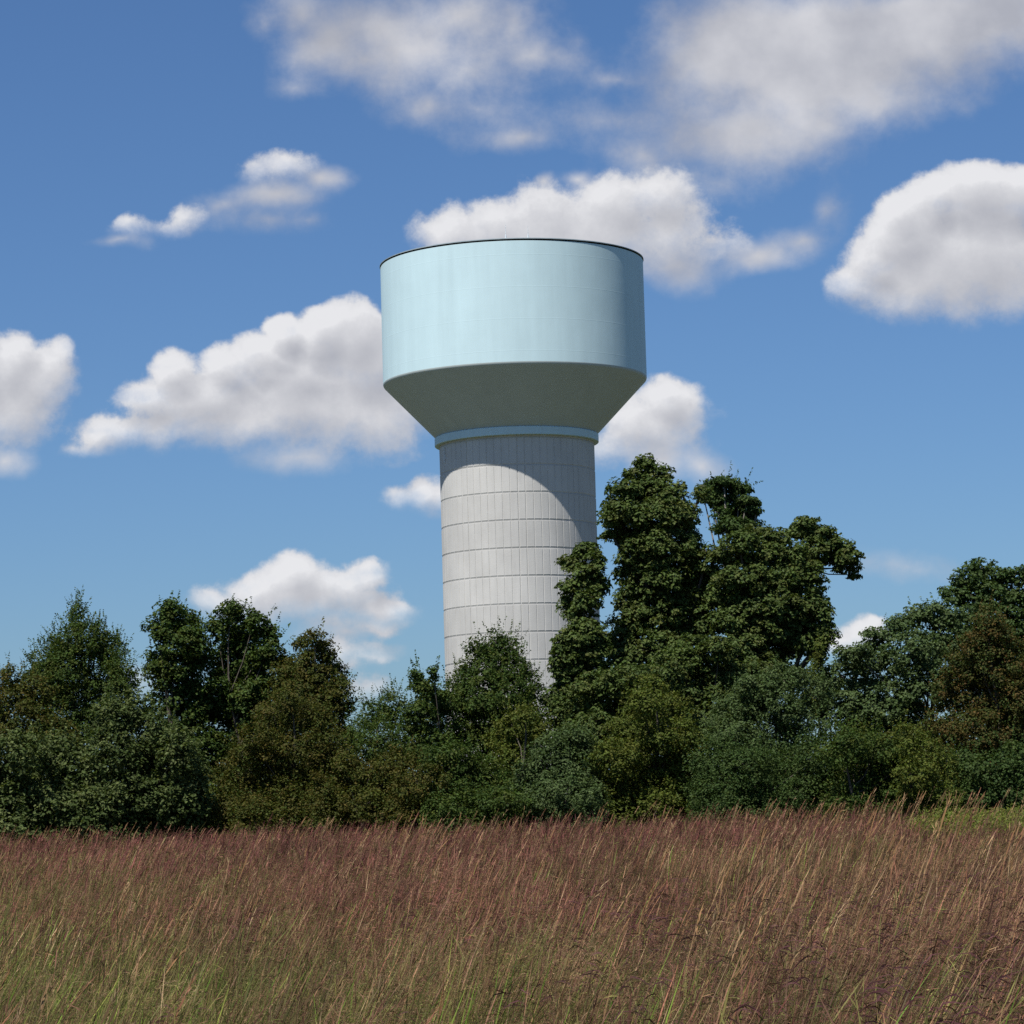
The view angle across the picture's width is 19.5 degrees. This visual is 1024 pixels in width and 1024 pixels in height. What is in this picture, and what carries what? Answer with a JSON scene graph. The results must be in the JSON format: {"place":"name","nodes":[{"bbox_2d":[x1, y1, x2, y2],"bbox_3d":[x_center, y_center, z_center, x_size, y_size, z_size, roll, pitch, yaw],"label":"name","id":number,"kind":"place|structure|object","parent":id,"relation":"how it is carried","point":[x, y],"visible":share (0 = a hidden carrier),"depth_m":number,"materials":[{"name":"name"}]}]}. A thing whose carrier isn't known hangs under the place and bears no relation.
{"place":"outdoors","nodes":[
{"label":"outdoors","id":0,"kind":"place"},
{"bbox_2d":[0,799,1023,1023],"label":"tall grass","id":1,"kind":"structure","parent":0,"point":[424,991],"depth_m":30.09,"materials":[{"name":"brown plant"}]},
{"bbox_2d":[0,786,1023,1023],"bbox_3d":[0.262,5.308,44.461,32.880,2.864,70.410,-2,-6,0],"label":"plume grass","id":2,"kind":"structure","parent":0,"point":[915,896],"depth_m":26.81,"materials":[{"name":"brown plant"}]},
{"bbox_2d":[0,0,1023,785],"label":"sky","id":3,"kind":"structure","parent":0,"point":[203,203],"materials":[{"name":"blue"}]},
{"bbox_3d":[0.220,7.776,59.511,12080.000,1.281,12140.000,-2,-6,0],"label":"ground","id":4,"kind":"structure","parent":0,"visible":0},
{"bbox_2d":[0,650,86,810],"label":"tree","id":5,"kind":"object","parent":4,"relation":"on","point":[29,699],"visible":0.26,"depth_m":90.42,"materials":[{"name":"green plant"}]},
{"bbox_2d":[0,716,120,855],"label":"shrub","id":6,"kind":"object","parent":4,"relation":"on","point":[64,805],"visible":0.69,"depth_m":85.04,"materials":[{"name":"green plant"}]},
{"bbox_2d":[6,586,155,820],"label":"tree","id":7,"kind":"object","parent":4,"relation":"on","point":[81,681],"visible":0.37,"depth_m":92.59,"materials":[{"name":"green plant"}]},
{"bbox_2d":[76,674,222,849],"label":"shrub","id":8,"kind":"object","parent":4,"relation":"on","point":[144,793],"visible":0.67,"depth_m":85.68,"materials":[{"name":"green plant"}]},
{"bbox_2d":[138,589,234,831],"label":"tree","id":9,"kind":"object","parent":4,"relation":"on","point":[173,631],"visible":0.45,"depth_m":93.70,"materials":[{"name":"green plant"}]},
{"bbox_2d":[190,593,293,826],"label":"tree","id":10,"kind":"object","parent":4,"relation":"on","point":[241,657],"visible":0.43,"depth_m":94.34,"materials":[{"name":"green plant"}]},
{"bbox_2d":[201,666,361,845],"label":"shrub","id":11,"kind":"object","parent":4,"relation":"on","point":[316,783],"visible":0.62,"depth_m":87.42,"materials":[{"name":"green plant"}]},
{"bbox_2d":[254,616,365,797],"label":"tree","id":12,"kind":"object","parent":4,"relation":"on","point":[323,682],"visible":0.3,"depth_m":92.65,"materials":[{"name":"green plant"}]},
{"bbox_2d":[337,673,420,829],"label":"shrub","id":13,"kind":"object","parent":4,"relation":"on","point":[384,713],"visible":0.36,"depth_m":89.64,"materials":[{"name":"green plant"}]},
{"bbox_2d":[324,732,458,849],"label":"shrub","id":14,"kind":"object","parent":4,"relation":"on","point":[392,798],"visible":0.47,"depth_m":86.04,"materials":[{"name":"green plant"}]},
{"bbox_2d":[398,650,456,780],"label":"sapling","id":15,"kind":"object","parent":4,"relation":"on","point":[426,691],"visible":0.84,"depth_m":88.46,"materials":[{"name":"green plant"}]},
{"bbox_2d":[411,725,539,848],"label":"shrub","id":16,"kind":"object","parent":4,"relation":"on","point":[475,789],"visible":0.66,"depth_m":84.91,"materials":[{"name":"green plant"}]},
{"bbox_2d":[435,615,551,786],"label":"tree","id":17,"kind":"object","parent":4,"relation":"on","point":[473,704],"visible":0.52,"depth_m":90.28,"materials":[{"name":"green plant"}]},
{"bbox_2d":[6,711,1018,834],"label":"undergrowth","id":18,"kind":"object","parent":4,"relation":"on","point":[215,792],"visible":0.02,"depth_m":90.12,"materials":[{"name":"green plant"}]},
{"bbox_2d":[380,225,646,765],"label":"water tower","id":19,"kind":"structure","parent":4,"relation":"on","point":[514,374],"depth_m":225.32,"materials":[{"name":"metal"}]},
{"bbox_2d":[477,691,557,822],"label":"shrub","id":20,"kind":"object","parent":4,"relation":"on","point":[509,740],"visible":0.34,"depth_m":88.02,"materials":[{"name":"green plant"}]},
{"bbox_2d":[501,706,612,848],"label":"shrub","id":21,"kind":"object","parent":4,"relation":"on","point":[548,786],"visible":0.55,"depth_m":85.15,"materials":[{"name":"green plant"}]},
{"bbox_2d":[537,541,617,764],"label":"vine covered tree","id":22,"kind":"object","parent":4,"relation":"on","point":[584,639],"visible":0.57,"depth_m":96.73,"materials":[{"name":"green plant"}]},
{"bbox_2d":[550,657,689,757],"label":"vine mound","id":23,"kind":"object","parent":4,"relation":"on","point":[606,685],"visible":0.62,"depth_m":89.12,"materials":[{"name":"green plant"}]},
{"bbox_2d":[583,659,713,838],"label":"shrub","id":24,"kind":"object","parent":4,"relation":"on","point":[647,788],"visible":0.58,"depth_m":85.89,"materials":[{"name":"green plant"}]},
{"bbox_2d":[595,452,726,749],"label":"vine covered tree","id":25,"kind":"object","parent":4,"relation":"on","point":[661,584],"visible":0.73,"depth_m":98.63,"materials":[{"name":"green plant"}]},
{"bbox_2d":[648,631,772,746],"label":"vine mound","id":26,"kind":"object","parent":4,"relation":"on","point":[697,661],"visible":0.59,"depth_m":92.08,"materials":[{"name":"green plant"}]},
{"bbox_2d":[695,462,765,784],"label":"tree","id":27,"kind":"object","parent":4,"relation":"on","point":[735,505],"visible":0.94,"depth_m":104.22,"materials":[{"name":"green plant"}]},
{"bbox_2d":[674,720,844,838],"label":"shrub","id":28,"kind":"object","parent":4,"relation":"on","point":[760,787],"visible":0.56,"depth_m":84.77,"materials":[{"name":"green plant"}]},
{"bbox_2d":[694,651,836,782],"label":"shrub","id":29,"kind":"object","parent":4,"relation":"on","point":[768,708],"visible":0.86,"depth_m":87.79,"materials":[{"name":"green plant"}]},
{"bbox_2d":[690,523,842,737],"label":"vine covered tree","id":30,"kind":"object","parent":4,"relation":"on","point":[766,609],"visible":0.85,"depth_m":97.66,"materials":[{"name":"green plant"}]},
{"bbox_2d":[802,629,838,743],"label":"sapling","id":31,"kind":"object","parent":4,"relation":"on","point":[819,654],"visible":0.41,"depth_m":91.94,"materials":[{"name":"green plant"}]},
{"bbox_2d":[782,515,865,757],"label":"vine covered tree","id":32,"kind":"object","parent":4,"relation":"on","point":[832,548],"visible":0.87,"depth_m":99.74,"materials":[{"name":"green plant"}]},
{"bbox_2d":[804,707,927,831],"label":"shrub","id":33,"kind":"object","parent":4,"relation":"on","point":[853,784],"visible":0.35,"depth_m":84.23,"materials":[{"name":"green plant"}]},
{"bbox_2d":[813,592,971,769],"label":"tree","id":34,"kind":"object","parent":4,"relation":"on","point":[923,656],"visible":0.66,"depth_m":91.47,"materials":[{"name":"green plant"}]},
{"bbox_2d":[886,707,979,820],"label":"shrub","id":35,"kind":"object","parent":4,"relation":"on","point":[928,777],"visible":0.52,"depth_m":83.35,"materials":[{"name":"green plant"}]},
{"bbox_2d":[900,802,1023,854],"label":"green weeds","id":36,"kind":"object","parent":4,"relation":"on","point":[937,815],"visible":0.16,"depth_m":67.89,"materials":[{"name":"green plant"}]},
{"bbox_2d":[917,589,1023,806],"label":"tree","id":37,"kind":"object","parent":4,"relation":"on","point":[1001,684],"visible":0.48,"depth_m":87.40,"materials":[{"name":"green plant"}]},
{"bbox_2d":[937,557,1023,727],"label":"tree","id":38,"kind":"object","parent":4,"relation":"on","point":[979,583],"visible":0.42,"depth_m":95.06,"materials":[{"name":"green plant"}]},
{"bbox_2d":[939,725,1023,812],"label":"shrub","id":39,"kind":"object","parent":4,"relation":"on","point":[1012,780],"visible":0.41,"depth_m":84.60,"materials":[{"name":"green plant"}]}
]}

